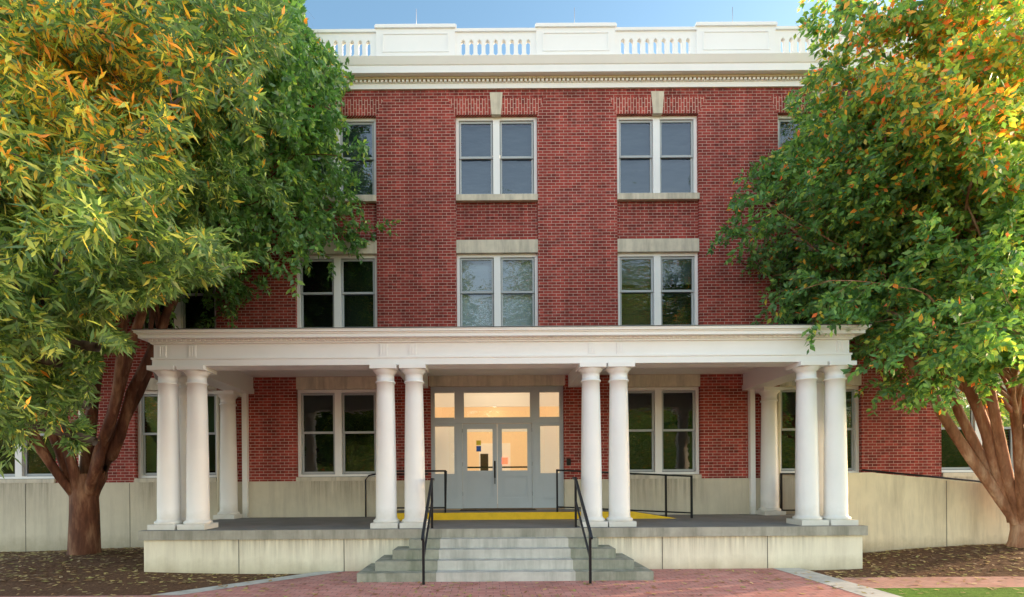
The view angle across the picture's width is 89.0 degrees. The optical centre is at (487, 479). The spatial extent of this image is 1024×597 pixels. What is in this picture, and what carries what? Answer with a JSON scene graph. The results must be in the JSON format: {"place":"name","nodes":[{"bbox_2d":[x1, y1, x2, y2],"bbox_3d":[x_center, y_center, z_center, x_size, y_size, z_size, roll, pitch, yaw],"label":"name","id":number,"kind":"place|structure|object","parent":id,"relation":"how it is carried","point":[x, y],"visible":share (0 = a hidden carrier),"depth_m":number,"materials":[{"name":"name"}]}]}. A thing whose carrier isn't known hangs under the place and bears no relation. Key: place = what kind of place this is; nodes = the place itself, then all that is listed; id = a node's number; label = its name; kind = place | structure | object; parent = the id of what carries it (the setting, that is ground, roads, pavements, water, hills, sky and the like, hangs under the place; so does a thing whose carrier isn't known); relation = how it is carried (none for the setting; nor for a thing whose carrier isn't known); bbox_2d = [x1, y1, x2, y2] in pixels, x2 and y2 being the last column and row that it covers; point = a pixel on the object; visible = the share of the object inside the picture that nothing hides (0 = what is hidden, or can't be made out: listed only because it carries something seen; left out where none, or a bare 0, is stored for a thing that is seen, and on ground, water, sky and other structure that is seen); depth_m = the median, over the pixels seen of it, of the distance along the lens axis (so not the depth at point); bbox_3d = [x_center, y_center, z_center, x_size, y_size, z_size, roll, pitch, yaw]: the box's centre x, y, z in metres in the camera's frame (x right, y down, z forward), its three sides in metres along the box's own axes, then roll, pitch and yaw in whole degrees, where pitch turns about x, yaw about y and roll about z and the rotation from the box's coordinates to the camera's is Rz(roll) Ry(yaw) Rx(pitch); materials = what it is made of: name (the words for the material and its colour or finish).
{"place":"outdoors","nodes":[
{"label":"outdoors","id":0,"kind":"place"},
{"bbox_2d":[0,0,297,479],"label":"willow oak tree","id":1,"kind":"object","parent":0,"point":[111,244],"depth_m":5.69,"materials":[{"name":"green plant"}]},
{"bbox_2d":[138,514,867,573],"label":"porch platform","id":2,"kind":"structure","parent":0,"point":[285,545],"depth_m":9.64,"materials":[{"name":"beige concrete"}]},
{"bbox_2d":[147,361,858,529],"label":"porch columns","id":3,"kind":"structure","parent":2,"relation":"on","point":[821,484],"depth_m":9.86,"materials":[{"name":"white paint"}]},
{"bbox_2d":[132,324,871,393],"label":"porch entablature","id":4,"kind":"structure","parent":3,"relation":"on","point":[757,356],"depth_m":9.82,"materials":[{"name":"white paint"}]},
{"bbox_2d":[397,509,671,519],"bbox_3d":[0.969,0.805,12.328,6.574,0.168,1.263,0,0,0],"label":"floor strip","id":5,"kind":"object","parent":2,"relation":"on","point":[490,514],"depth_m":11.70,"materials":[{"name":"yellow paint"}]},
{"bbox_2d":[0,391,1010,473],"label":"glass window","id":6,"kind":"structure","parent":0,"point":[359,416],"depth_m":13.19,"materials":[{"name":"glass"}]},
{"bbox_2d":[0,87,1021,482],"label":"brick walls","id":7,"kind":"structure","parent":0,"point":[578,223],"depth_m":13.00,"materials":[{"name":"red brick"}]},
{"bbox_2d":[0,568,1023,596],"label":"paving","id":8,"kind":"structure","parent":0,"point":[795,586],"depth_m":8.04,"materials":[{"name":"brick"}]},
{"bbox_2d":[357,537,653,581],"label":"porch steps","id":9,"kind":"structure","parent":8,"relation":"on","point":[472,559],"depth_m":8.83,"materials":[{"name":"grey concrete"}]},
{"bbox_2d":[0,544,1023,596],"bbox_3d":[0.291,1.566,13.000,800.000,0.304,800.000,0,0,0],"label":"ground","id":10,"kind":"structure","parent":0,"point":[97,585],"depth_m":9.35,"materials":[{"name":"brown soil"}]},
{"bbox_2d":[3,0,400,555],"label":"crape myrtle tree","id":11,"kind":"object","parent":10,"relation":"on","point":[298,113],"depth_m":10.56,"materials":[{"name":"green plant"}]},
{"bbox_2d":[0,127,971,508],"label":"building body","id":12,"kind":"structure","parent":10,"relation":"on","point":[358,309],"depth_m":13.45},
{"bbox_2d":[78,392,780,514],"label":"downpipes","id":13,"kind":"object","parent":12,"relation":"attached to","point":[218,443],"visible":0.09,"depth_m":12.87,"materials":[{"name":"metal"}]},
{"bbox_2d":[0,476,979,551],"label":"foundation wall","id":14,"kind":"structure","parent":12,"relation":"attached to","point":[124,519],"depth_m":12.96,"materials":[{"name":"beige concrete"}]},
{"bbox_2d":[435,392,558,503],"bbox_3d":[0.273,-1.042,16.725,3.960,3.520,6.510,0,0,0],"label":"lobby","id":15,"kind":"object","parent":12,"relation":"in","point":[514,447],"visible":0.29,"depth_m":15.60,"materials":[{"name":"beige paint"}]},
{"bbox_2d":[431,386,563,508],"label":"entrance doors","id":16,"kind":"structure","parent":12,"relation":"attached to","point":[531,486],"depth_m":13.12,"materials":[{"name":"paint"}]},
{"bbox_2d":[0,115,1013,478],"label":"window frames","id":17,"kind":"structure","parent":12,"relation":"attached to","point":[498,291],"depth_m":13.11,"materials":[{"name":"white paint"}]},
{"bbox_2d":[304,124,803,325],"bbox_3d":[0.247,-4.665,13.300,26.046,8.759,0.001,0,0,0],"label":"window","id":18,"kind":"structure","parent":17,"relation":"attached to","point":[516,179],"depth_m":13.30,"materials":[{"name":"glass"}]},
{"bbox_2d":[307,52,1017,89],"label":"cornice","id":19,"kind":"structure","parent":12,"relation":"on","point":[605,71],"depth_m":12.75,"materials":[{"name":"white paint"}]},
{"bbox_2d":[305,21,1023,55],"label":"roof balustrade","id":20,"kind":"object","parent":19,"relation":"on","point":[575,38],"visible":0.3,"depth_m":13.07,"materials":[{"name":"white paint"}]},
{"bbox_2d":[416,6,890,23],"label":"lightning rods","id":21,"kind":"object","parent":20,"relation":"on","point":[574,15],"visible":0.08,"depth_m":13.24,"materials":[{"name":"metal"}]},
{"bbox_2d":[25,440,946,570],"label":"fittings","id":22,"kind":"object","parent":10,"relation":"on","point":[478,448],"visible":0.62,"depth_m":12.96,"materials":[{"name":"metal"}]},
{"bbox_2d":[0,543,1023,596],"bbox_3d":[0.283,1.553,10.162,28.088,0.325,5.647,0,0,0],"label":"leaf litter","id":23,"kind":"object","parent":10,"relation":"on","point":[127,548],"visible":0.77,"depth_m":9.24,"materials":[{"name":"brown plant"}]},
{"bbox_2d":[365,469,980,584],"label":"railings","id":24,"kind":"object","parent":10,"relation":"on","point":[575,507],"visible":0.71,"depth_m":11.46,"materials":[{"name":"black metal"}]},
{"bbox_2d":[706,0,1023,547],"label":"crape myrtle tree","id":25,"kind":"object","parent":10,"relation":"on","point":[966,48],"depth_m":9.48,"materials":[{"name":"green plant"}]},
{"bbox_2d":[782,473,1009,552],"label":"ramp wall","id":26,"kind":"structure","parent":10,"relation":"on","point":[895,512],"depth_m":11.20,"materials":[{"name":"beige paint"}]},
{"bbox_2d":[303,0,1009,55],"label":"sky","id":27,"kind":"structure","parent":0,"point":[327,14],"materials":[{"name":"blue"}]}
]}

